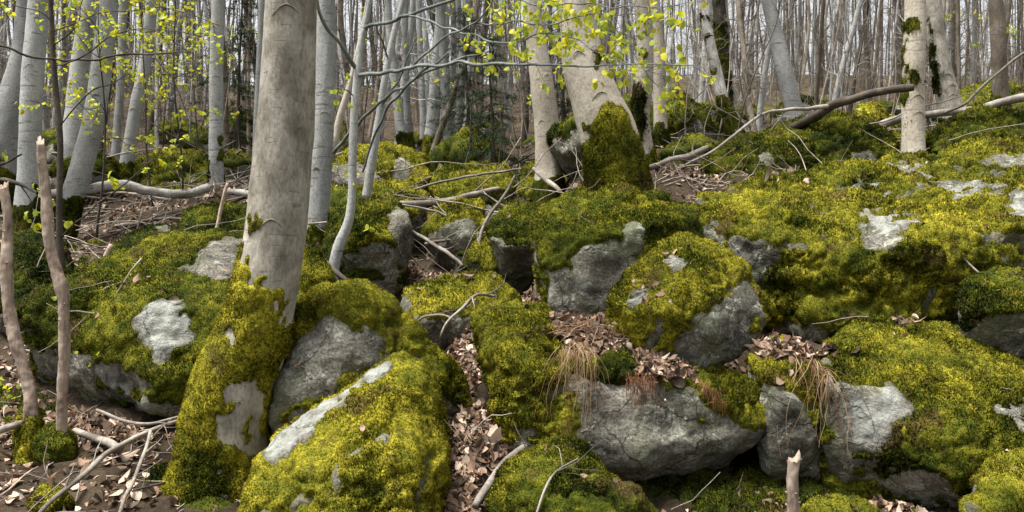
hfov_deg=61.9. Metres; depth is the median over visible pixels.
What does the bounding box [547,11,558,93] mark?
bare tree
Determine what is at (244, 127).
mossy stone
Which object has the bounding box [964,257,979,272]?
fallen branch
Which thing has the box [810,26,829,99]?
bare sapling
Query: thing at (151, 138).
leafy sapling
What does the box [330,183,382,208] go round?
mossy stone
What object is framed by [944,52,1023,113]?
fallen branch
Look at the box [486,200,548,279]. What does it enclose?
boulder
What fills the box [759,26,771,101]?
birch tree
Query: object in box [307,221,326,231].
fallen branch
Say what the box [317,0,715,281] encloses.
sapling
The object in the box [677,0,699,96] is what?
grey beech
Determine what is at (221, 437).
beech tree
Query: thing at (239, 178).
fallen branch
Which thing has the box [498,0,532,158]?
bare sapling
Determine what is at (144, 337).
boulder
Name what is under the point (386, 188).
boulder
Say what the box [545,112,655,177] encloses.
mossy stone
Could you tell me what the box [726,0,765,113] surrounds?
bare tree
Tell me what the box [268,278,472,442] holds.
boulder
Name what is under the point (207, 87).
bare sapling
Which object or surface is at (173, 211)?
fallen branch
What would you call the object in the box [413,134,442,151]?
mossy stone
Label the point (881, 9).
bare tree
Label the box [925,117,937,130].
mossy stone
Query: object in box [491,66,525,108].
bare sapling
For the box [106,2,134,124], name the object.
bare tree
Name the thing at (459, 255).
mossy stone
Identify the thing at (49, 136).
mossy stone
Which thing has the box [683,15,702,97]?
grey beech
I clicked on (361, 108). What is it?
bare tree
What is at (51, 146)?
mossy stone
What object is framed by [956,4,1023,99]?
bare sapling
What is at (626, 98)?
mossy stone
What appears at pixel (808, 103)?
mossy stone
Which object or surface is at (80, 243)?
fallen branch
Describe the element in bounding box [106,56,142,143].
bare sapling
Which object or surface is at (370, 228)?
seedling
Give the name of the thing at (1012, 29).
leafy sapling
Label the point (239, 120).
spruce tree
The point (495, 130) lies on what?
mossy stone
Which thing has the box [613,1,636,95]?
birch tree
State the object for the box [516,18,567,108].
bare tree
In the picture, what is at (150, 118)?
bare tree
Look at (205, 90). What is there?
grey beech
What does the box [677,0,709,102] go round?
bare tree
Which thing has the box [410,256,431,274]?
fallen branch
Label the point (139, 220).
fallen branch
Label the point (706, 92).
grey beech
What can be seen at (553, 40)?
birch tree
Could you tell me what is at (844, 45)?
grey beech
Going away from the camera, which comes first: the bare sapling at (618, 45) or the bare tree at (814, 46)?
the bare sapling at (618, 45)
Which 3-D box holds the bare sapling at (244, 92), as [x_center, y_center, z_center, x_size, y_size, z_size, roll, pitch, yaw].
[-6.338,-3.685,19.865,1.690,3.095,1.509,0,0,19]
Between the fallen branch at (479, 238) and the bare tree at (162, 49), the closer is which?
the fallen branch at (479, 238)
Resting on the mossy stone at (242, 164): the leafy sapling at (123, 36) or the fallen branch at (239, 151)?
the fallen branch at (239, 151)
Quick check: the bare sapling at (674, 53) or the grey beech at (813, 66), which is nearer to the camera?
the bare sapling at (674, 53)
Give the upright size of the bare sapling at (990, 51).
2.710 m
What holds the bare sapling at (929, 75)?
on the ground
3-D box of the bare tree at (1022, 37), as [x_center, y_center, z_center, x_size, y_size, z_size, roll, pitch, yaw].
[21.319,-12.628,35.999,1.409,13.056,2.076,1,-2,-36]
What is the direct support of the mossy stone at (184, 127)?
on the ground
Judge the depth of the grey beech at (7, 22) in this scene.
19.62 m
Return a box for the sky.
[2,0,1023,84]
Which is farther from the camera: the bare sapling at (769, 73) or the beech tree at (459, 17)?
the bare sapling at (769, 73)
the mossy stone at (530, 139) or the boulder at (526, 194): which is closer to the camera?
the boulder at (526, 194)
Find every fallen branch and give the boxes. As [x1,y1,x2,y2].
[0,207,122,218]
[0,420,21,433]
[0,466,38,495]
[36,231,105,271]
[38,419,176,511]
[46,303,93,313]
[73,428,123,452]
[75,212,181,242]
[85,175,193,204]
[94,191,171,201]
[95,409,177,447]
[103,244,113,255]
[106,147,162,157]
[106,275,133,285]
[112,463,152,466]
[114,198,170,226]
[116,258,141,293]
[118,430,162,511]
[120,196,243,223]
[126,114,208,153]
[131,466,165,491]
[136,208,143,229]
[140,217,179,221]
[210,165,251,186]
[215,183,228,227]
[226,134,241,153]
[230,197,246,202]
[305,243,346,279]
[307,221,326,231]
[360,193,445,226]
[377,146,497,173]
[383,172,430,195]
[391,185,497,212]
[399,159,427,183]
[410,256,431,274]
[412,230,463,266]
[418,302,455,321]
[424,218,485,245]
[440,272,506,336]
[474,126,520,190]
[475,175,515,268]
[480,186,503,205]
[508,151,534,165]
[532,167,562,194]
[536,444,598,511]
[649,140,708,169]
[678,164,699,168]
[683,104,828,165]
[695,123,729,136]
[788,84,914,128]
[870,81,980,124]
[887,125,935,129]
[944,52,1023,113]
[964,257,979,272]
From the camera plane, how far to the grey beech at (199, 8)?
28.52 m
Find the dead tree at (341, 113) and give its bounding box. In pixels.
[332,0,366,162]
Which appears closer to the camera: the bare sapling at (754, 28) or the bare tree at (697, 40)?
the bare sapling at (754, 28)
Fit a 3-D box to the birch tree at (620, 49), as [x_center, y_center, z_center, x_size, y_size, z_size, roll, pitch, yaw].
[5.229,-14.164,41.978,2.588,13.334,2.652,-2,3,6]
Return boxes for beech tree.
[0,0,27,211]
[12,0,47,234]
[53,0,117,241]
[63,0,97,158]
[110,0,127,161]
[119,0,157,179]
[159,0,316,504]
[206,0,226,183]
[252,0,264,154]
[305,0,335,248]
[384,0,411,147]
[402,0,415,149]
[416,0,425,138]
[421,0,445,154]
[454,0,460,122]
[523,0,565,202]
[558,0,654,191]
[629,0,659,169]
[650,0,671,148]
[697,0,744,138]
[712,0,734,141]
[761,0,804,119]
[899,0,926,152]
[926,0,963,122]
[989,0,1011,109]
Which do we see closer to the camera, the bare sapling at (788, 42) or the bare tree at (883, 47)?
the bare sapling at (788, 42)
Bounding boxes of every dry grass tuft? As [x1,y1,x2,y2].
[534,340,612,439]
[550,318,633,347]
[777,350,871,458]
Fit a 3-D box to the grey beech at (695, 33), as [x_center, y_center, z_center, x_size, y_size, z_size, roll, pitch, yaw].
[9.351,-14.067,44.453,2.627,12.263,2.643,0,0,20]
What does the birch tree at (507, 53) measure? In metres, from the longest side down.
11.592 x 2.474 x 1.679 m
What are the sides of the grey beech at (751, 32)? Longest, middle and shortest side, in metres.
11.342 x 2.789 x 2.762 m
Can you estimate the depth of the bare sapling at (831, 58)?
12.95 m
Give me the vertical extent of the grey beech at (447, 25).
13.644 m
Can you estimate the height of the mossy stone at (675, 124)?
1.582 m
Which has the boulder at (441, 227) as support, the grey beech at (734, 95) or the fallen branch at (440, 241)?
the fallen branch at (440, 241)
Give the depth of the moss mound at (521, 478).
4.20 m
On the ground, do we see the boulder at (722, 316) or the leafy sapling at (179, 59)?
the leafy sapling at (179, 59)
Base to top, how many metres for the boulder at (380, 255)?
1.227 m
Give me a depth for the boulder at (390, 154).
12.60 m
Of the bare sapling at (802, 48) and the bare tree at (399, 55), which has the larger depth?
the bare tree at (399, 55)
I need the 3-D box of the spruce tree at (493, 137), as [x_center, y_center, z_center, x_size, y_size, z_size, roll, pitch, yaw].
[-0.312,-2.019,13.443,1.548,3.140,1.493,0,0,37]
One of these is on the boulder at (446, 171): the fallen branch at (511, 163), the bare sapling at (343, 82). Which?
the fallen branch at (511, 163)
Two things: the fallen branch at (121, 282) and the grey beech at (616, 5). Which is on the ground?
the grey beech at (616, 5)
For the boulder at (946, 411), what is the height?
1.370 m
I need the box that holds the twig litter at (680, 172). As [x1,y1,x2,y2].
[0,100,1022,511]
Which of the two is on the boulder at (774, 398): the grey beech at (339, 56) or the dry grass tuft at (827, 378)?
the dry grass tuft at (827, 378)
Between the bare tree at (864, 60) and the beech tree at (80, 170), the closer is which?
the beech tree at (80, 170)
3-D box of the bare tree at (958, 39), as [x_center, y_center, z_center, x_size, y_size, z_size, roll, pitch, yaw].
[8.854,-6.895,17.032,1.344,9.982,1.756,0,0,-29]
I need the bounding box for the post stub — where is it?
[785,450,801,511]
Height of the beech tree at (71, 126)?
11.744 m
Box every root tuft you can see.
[626,372,660,417]
[695,379,726,417]
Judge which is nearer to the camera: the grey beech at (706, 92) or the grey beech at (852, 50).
the grey beech at (706, 92)
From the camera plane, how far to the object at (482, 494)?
4.69 m
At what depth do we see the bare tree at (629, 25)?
37.15 m
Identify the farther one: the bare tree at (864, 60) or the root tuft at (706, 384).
the bare tree at (864, 60)
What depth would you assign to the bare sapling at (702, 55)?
14.44 m
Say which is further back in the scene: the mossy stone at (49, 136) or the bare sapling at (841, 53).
the mossy stone at (49, 136)
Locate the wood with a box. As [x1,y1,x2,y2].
[0,0,1023,107]
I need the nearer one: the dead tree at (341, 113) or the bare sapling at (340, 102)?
the dead tree at (341, 113)
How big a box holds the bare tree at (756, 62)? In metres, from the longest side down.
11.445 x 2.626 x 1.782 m
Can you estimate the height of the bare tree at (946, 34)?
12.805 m
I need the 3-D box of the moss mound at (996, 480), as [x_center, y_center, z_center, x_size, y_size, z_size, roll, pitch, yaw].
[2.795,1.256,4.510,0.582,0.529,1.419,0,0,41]
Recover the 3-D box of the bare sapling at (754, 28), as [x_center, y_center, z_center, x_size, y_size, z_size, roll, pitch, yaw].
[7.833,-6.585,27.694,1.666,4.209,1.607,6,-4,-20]
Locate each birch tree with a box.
[0,1,11,72]
[46,0,116,98]
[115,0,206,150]
[168,0,209,133]
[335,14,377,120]
[480,2,506,119]
[500,1,519,111]
[505,0,524,100]
[508,0,560,114]
[523,0,566,91]
[599,0,662,97]
[603,9,629,90]
[605,3,636,93]
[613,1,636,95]
[663,0,698,91]
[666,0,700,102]
[733,0,762,97]
[759,0,787,102]
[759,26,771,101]
[792,0,823,92]
[824,2,840,96]
[825,0,856,93]
[853,7,892,100]
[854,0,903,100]
[964,1,989,78]
[972,0,990,78]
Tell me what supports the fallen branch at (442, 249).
on the boulder at (380, 255)
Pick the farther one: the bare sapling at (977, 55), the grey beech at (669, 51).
the grey beech at (669, 51)
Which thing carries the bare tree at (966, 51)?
on the ground
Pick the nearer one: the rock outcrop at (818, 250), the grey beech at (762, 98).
the rock outcrop at (818, 250)
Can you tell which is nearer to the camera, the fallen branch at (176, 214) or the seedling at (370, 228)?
the seedling at (370, 228)
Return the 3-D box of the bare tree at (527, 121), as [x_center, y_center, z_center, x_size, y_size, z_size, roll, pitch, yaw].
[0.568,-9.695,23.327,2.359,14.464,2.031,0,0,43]
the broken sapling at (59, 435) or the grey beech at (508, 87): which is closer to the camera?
the broken sapling at (59, 435)
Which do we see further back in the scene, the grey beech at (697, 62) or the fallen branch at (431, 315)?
the grey beech at (697, 62)
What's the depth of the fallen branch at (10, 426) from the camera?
5.71 m
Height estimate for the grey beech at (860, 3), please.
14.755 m
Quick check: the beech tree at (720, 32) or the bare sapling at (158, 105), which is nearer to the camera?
the beech tree at (720, 32)
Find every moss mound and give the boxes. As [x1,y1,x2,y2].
[25,482,75,511]
[484,435,659,511]
[800,492,882,511]
[958,447,1023,511]
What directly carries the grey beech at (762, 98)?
on the ground
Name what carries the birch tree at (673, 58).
on the ground
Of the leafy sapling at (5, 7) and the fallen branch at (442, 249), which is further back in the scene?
the leafy sapling at (5, 7)
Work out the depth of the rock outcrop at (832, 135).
9.70 m
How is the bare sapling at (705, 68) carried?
on the ground
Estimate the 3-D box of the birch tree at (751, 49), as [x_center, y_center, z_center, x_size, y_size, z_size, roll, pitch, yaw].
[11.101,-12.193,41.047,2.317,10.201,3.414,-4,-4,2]
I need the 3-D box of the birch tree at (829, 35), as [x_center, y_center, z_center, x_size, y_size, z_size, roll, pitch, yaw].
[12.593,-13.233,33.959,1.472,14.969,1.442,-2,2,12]
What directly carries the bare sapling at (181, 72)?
on the ground
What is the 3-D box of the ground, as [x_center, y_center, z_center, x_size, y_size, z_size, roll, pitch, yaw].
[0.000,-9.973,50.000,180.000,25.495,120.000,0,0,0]
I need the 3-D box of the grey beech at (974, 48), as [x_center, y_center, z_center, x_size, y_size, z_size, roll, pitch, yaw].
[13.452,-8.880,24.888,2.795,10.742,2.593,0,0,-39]
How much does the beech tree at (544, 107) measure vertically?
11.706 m
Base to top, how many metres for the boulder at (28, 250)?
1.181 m
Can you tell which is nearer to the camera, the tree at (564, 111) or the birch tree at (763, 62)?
the tree at (564, 111)
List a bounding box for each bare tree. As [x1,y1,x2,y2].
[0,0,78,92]
[43,0,77,125]
[45,29,57,101]
[46,3,59,116]
[74,8,152,122]
[98,14,129,151]
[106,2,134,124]
[126,3,193,95]
[128,0,166,127]
[128,0,196,143]
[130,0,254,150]
[135,46,164,122]
[160,0,189,115]
[181,0,208,109]
[185,0,202,110]
[225,0,256,103]
[231,0,257,155]
[336,0,381,143]
[336,0,383,106]
[337,0,383,118]
[347,0,386,120]
[350,2,396,137]
[363,1,379,114]
[378,8,429,83]
[400,2,431,123]
[413,0,508,149]
[416,0,450,87]
[464,0,511,126]
[468,0,525,162]
[469,0,503,107]
[470,0,524,118]
[490,6,509,110]
[501,15,554,144]
[505,0,524,96]
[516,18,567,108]
[546,4,560,69]
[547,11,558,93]
[549,10,561,110]
[597,0,631,74]
[616,1,636,73]
[662,0,684,74]
[675,1,730,82]
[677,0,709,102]
[685,17,707,70]
[689,0,814,131]
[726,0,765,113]
[730,9,755,100]
[740,0,782,105]
[763,0,789,100]
[776,0,831,90]
[780,0,800,64]
[782,0,812,67]
[793,0,858,111]
[806,1,818,94]
[809,0,849,91]
[820,1,855,99]
[824,0,853,96]
[836,0,886,112]
[841,0,872,108]
[848,0,884,100]
[854,2,874,101]
[859,0,891,88]
[859,0,896,88]
[863,0,927,101]
[872,0,903,93]
[876,0,987,82]
[925,0,973,108]
[926,0,988,83]
[943,0,990,88]
[947,0,988,86]
[947,10,977,69]
[962,0,982,83]
[974,0,1023,88]
[978,0,1017,80]
[1009,3,1020,80]
[1012,0,1023,79]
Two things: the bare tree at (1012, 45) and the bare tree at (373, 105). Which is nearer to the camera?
the bare tree at (373, 105)
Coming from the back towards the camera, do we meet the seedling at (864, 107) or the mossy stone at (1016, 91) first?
the mossy stone at (1016, 91)
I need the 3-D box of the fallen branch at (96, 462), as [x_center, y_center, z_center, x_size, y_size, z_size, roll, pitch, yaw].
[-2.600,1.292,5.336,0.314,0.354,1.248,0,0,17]
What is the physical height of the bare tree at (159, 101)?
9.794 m
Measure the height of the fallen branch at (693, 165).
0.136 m
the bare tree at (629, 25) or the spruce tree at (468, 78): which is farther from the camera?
the bare tree at (629, 25)
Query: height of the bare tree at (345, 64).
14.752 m
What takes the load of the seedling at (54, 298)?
on the boulder at (144, 337)
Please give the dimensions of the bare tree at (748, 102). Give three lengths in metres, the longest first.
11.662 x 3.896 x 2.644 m
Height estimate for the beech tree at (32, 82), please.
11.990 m
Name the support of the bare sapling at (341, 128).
on the ground
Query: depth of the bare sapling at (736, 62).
29.28 m
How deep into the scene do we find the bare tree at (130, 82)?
24.88 m
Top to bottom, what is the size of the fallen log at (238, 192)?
0.170 m
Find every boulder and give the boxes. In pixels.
[0,228,74,334]
[20,227,336,417]
[104,222,196,253]
[132,147,208,184]
[175,200,246,235]
[237,350,451,511]
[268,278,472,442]
[320,196,413,295]
[331,140,432,192]
[362,179,429,244]
[399,268,522,349]
[420,196,487,271]
[427,160,516,206]
[465,234,532,292]
[469,298,766,481]
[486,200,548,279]
[516,159,567,201]
[528,181,709,314]
[604,231,771,366]
[744,334,822,480]
[811,314,1023,507]
[853,101,891,130]
[926,103,1023,153]
[954,264,1023,358]
[959,79,1023,106]
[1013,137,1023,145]
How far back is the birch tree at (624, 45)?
36.77 m
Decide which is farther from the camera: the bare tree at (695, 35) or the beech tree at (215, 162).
the bare tree at (695, 35)
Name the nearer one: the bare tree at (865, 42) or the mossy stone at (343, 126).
the mossy stone at (343, 126)
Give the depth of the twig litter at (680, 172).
8.98 m
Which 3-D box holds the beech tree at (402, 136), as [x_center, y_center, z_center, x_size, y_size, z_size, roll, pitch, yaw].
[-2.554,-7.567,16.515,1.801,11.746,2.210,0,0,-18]
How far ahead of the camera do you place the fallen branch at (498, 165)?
11.64 m
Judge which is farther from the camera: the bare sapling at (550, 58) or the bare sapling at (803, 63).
the bare sapling at (803, 63)
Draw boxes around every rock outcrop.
[691,135,1023,343]
[699,110,899,174]
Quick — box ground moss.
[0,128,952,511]
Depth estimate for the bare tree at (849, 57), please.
29.63 m
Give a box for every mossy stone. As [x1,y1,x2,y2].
[42,128,56,145]
[45,137,56,164]
[48,151,131,199]
[147,114,198,144]
[177,127,232,151]
[198,109,252,154]
[224,148,251,179]
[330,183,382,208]
[334,120,357,141]
[334,143,346,160]
[338,133,357,147]
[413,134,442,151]
[428,125,502,173]
[453,248,468,272]
[478,120,507,139]
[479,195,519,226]
[522,135,534,144]
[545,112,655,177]
[623,93,630,107]
[650,90,721,141]
[657,132,718,163]
[699,100,749,129]
[739,103,764,120]
[769,94,828,125]
[852,100,900,115]
[891,123,900,142]
[897,130,931,152]
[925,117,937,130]
[969,86,1023,109]
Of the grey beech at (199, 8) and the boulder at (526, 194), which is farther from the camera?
the grey beech at (199, 8)
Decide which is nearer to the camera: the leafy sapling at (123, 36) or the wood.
the leafy sapling at (123, 36)
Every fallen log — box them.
[51,180,209,198]
[223,188,247,197]
[401,187,499,206]
[414,168,521,190]
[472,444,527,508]
[879,93,1023,129]
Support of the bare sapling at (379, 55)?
on the ground
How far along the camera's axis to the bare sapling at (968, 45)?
20.46 m
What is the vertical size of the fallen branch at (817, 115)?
0.399 m
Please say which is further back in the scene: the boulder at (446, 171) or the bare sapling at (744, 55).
the bare sapling at (744, 55)
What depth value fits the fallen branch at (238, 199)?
12.48 m
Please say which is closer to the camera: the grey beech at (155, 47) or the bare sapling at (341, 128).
the bare sapling at (341, 128)
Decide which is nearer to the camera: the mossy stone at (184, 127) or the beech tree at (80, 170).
the beech tree at (80, 170)
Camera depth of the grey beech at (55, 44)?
31.12 m
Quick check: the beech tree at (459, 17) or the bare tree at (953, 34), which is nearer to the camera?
the beech tree at (459, 17)
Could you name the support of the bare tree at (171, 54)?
on the ground
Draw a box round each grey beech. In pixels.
[0,0,51,113]
[0,0,62,139]
[0,11,11,68]
[3,1,69,131]
[11,0,68,110]
[46,0,130,128]
[46,1,75,124]
[56,2,75,81]
[126,0,229,118]
[126,1,196,116]
[153,0,204,116]
[164,0,183,113]
[176,0,207,118]
[188,4,210,119]
[195,0,235,76]
[200,0,255,112]
[315,5,356,106]
[336,0,357,107]
[336,0,373,117]
[340,1,423,138]
[360,0,522,140]
[361,0,449,143]
[365,2,379,88]
[373,0,449,116]
[397,0,529,137]
[399,0,487,134]
[409,1,432,103]
[414,4,450,122]
[464,0,494,123]
[488,0,530,133]
[502,0,522,121]
[597,0,634,75]
[602,1,621,78]
[604,0,620,61]
[606,0,635,85]
[664,0,697,91]
[666,0,735,101]
[676,0,697,89]
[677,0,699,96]
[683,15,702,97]
[693,0,727,101]
[703,0,746,108]
[705,0,797,131]
[727,0,743,66]
[734,0,764,100]
[772,0,807,74]
[804,0,826,95]
[814,0,886,109]
[815,0,857,108]
[823,0,841,100]
[838,0,871,92]
[885,1,963,66]
[925,0,964,108]
[926,0,1008,90]
[931,0,968,83]
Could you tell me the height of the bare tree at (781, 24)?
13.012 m
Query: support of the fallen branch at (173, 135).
on the ground
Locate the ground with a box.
[0,74,1023,511]
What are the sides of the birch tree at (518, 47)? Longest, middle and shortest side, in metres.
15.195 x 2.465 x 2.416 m
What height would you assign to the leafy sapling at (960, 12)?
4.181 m
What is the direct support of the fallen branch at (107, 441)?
on the ground
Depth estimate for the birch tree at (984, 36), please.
19.86 m
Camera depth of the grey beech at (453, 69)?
17.06 m
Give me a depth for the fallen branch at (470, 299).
6.91 m
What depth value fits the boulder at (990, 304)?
5.92 m
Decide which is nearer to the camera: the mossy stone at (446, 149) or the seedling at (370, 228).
the seedling at (370, 228)
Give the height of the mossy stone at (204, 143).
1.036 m
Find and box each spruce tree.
[188,0,257,156]
[428,0,512,167]
[452,30,531,198]
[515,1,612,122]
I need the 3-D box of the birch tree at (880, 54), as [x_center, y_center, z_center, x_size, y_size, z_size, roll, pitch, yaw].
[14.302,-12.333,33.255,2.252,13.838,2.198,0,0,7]
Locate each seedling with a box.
[0,376,20,406]
[51,296,98,383]
[364,224,374,234]
[856,102,872,116]
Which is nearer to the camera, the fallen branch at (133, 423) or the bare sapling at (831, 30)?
the fallen branch at (133, 423)
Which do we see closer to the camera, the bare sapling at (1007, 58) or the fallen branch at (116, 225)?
the fallen branch at (116, 225)
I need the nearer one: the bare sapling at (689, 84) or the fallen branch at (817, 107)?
the fallen branch at (817, 107)
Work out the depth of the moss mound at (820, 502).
4.49 m
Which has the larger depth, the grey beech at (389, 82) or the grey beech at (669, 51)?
the grey beech at (669, 51)
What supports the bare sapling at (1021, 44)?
on the ground
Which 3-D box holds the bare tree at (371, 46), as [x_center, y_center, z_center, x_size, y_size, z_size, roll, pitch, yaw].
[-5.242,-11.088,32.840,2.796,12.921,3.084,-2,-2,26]
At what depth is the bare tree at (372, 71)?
38.70 m
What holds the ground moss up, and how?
on the ground
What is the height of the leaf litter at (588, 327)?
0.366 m
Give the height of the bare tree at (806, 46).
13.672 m
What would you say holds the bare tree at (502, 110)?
on the ground
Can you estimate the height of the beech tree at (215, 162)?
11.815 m
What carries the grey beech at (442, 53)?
on the ground
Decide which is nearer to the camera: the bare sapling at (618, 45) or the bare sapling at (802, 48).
the bare sapling at (802, 48)
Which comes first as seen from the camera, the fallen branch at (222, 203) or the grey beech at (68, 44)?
the fallen branch at (222, 203)
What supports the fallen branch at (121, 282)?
on the boulder at (144, 337)
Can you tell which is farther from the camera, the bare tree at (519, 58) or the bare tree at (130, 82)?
the bare tree at (519, 58)
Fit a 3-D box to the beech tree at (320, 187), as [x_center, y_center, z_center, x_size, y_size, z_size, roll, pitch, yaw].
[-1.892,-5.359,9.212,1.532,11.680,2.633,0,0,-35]
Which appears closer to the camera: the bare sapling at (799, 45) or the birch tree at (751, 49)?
the bare sapling at (799, 45)
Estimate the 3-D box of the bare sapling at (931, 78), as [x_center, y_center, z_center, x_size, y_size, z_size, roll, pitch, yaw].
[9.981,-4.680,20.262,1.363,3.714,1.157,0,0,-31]
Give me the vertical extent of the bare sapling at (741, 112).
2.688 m
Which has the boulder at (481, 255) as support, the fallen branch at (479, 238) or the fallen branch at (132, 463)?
the fallen branch at (479, 238)
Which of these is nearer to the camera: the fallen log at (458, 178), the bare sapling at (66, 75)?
the fallen log at (458, 178)
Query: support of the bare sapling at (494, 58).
on the ground
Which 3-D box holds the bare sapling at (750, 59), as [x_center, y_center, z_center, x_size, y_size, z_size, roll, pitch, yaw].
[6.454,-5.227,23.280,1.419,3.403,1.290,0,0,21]
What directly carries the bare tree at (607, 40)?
on the ground
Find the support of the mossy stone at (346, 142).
on the ground
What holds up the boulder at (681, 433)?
on the ground
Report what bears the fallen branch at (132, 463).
on the ground
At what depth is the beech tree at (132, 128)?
14.91 m
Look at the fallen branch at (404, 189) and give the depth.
10.60 m
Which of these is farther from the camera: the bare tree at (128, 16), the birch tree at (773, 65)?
the birch tree at (773, 65)
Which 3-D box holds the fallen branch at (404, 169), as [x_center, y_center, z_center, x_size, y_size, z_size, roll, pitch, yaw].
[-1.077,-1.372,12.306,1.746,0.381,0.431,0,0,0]
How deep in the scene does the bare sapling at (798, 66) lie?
16.51 m
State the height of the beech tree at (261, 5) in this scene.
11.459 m
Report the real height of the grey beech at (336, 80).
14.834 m
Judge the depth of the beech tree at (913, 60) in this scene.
9.70 m
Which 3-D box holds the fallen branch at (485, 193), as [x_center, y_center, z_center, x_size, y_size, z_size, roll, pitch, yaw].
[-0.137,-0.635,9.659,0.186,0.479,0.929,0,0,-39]
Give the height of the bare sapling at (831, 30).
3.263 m
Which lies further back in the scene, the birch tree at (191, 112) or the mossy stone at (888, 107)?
the mossy stone at (888, 107)
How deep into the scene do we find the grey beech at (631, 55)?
31.12 m
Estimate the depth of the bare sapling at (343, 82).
16.77 m
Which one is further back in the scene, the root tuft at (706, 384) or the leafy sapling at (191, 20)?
the leafy sapling at (191, 20)
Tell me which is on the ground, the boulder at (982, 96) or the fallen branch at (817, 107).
the boulder at (982, 96)
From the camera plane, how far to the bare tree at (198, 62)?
36.57 m
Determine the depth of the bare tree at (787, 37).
37.92 m
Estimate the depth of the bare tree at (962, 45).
29.80 m
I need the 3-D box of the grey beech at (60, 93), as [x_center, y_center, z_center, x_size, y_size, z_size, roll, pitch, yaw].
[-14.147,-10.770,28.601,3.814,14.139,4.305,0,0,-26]
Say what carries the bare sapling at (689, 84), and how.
on the ground
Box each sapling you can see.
[0,0,95,95]
[0,0,151,96]
[0,0,221,268]
[0,41,8,79]
[0,149,55,231]
[0,181,44,464]
[14,0,182,237]
[30,136,78,463]
[42,6,75,141]
[57,32,73,91]
[59,0,239,206]
[67,30,129,154]
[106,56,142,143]
[109,9,166,129]
[110,49,168,154]
[111,87,142,136]
[112,0,210,149]
[116,27,184,148]
[117,0,246,148]
[117,1,205,94]
[125,0,234,200]
[126,41,180,120]
[131,10,208,144]
[140,63,188,152]
[159,3,209,126]
[159,17,203,116]
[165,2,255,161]
[168,0,256,147]
[170,49,206,145]
[173,20,235,116]
[229,7,257,109]
[229,48,254,136]
[315,60,372,144]
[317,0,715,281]
[335,47,342,107]
[335,51,382,142]
[335,59,377,136]
[335,81,349,151]
[336,42,376,152]
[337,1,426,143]
[339,0,401,141]
[348,36,371,128]
[359,10,382,128]
[359,48,375,112]
[360,53,390,137]
[362,0,415,198]
[371,40,424,132]
[390,6,419,132]
[390,83,418,122]
[420,0,530,152]
[464,30,520,146]
[466,0,497,131]
[479,47,555,174]
[481,32,522,157]
[487,20,532,115]
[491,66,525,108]
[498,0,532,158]
[518,32,562,91]
[600,0,635,80]
[607,2,666,76]
[619,0,635,61]
[625,0,700,95]
[654,10,742,133]
[667,11,702,88]
[671,1,777,131]
[679,19,757,101]
[684,2,764,113]
[694,1,764,131]
[700,0,810,129]
[705,0,775,140]
[707,3,765,104]
[729,37,758,102]
[732,4,773,106]
[737,6,798,124]
[745,0,763,103]
[751,0,830,99]
[759,3,801,72]
[765,0,828,101]
[767,0,830,102]
[775,18,833,103]
[791,42,817,88]
[800,0,854,104]
[809,29,838,90]
[810,0,886,112]
[810,5,866,111]
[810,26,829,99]
[813,0,869,110]
[819,2,857,93]
[825,0,872,109]
[825,1,887,110]
[825,22,880,96]
[833,47,880,111]
[839,0,940,128]
[847,45,880,104]
[857,0,898,102]
[865,1,896,105]
[877,2,931,115]
[896,6,978,129]
[925,4,948,109]
[944,0,962,20]
[949,0,1022,107]
[950,0,1012,85]
[954,12,1022,80]
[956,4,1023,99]
[963,4,1023,109]
[964,0,1005,76]
[972,9,1023,87]
[979,24,1023,85]
[1013,5,1021,82]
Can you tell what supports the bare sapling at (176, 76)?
on the ground
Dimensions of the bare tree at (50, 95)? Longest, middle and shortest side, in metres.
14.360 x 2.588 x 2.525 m
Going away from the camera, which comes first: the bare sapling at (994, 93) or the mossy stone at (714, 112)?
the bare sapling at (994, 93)
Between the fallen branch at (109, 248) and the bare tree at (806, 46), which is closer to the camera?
the fallen branch at (109, 248)
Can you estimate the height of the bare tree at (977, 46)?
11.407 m
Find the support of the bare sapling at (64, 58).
on the ground
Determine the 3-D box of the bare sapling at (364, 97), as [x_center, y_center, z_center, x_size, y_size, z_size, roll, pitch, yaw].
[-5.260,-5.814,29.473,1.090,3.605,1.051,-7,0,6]
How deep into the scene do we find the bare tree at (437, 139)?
16.22 m
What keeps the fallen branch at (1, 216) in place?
on the ground
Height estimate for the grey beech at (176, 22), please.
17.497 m
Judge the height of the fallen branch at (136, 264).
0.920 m
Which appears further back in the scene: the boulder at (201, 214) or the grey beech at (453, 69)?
the grey beech at (453, 69)
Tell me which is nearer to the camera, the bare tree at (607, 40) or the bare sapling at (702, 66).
the bare sapling at (702, 66)
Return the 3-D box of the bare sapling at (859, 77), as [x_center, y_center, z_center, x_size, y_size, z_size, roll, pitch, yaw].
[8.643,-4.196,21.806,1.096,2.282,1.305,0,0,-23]
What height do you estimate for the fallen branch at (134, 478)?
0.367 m
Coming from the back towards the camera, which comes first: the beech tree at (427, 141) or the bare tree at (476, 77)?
the bare tree at (476, 77)
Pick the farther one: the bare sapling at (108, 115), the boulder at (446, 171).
the bare sapling at (108, 115)
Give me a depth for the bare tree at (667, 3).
28.22 m
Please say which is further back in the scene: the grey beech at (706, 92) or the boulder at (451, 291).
the grey beech at (706, 92)

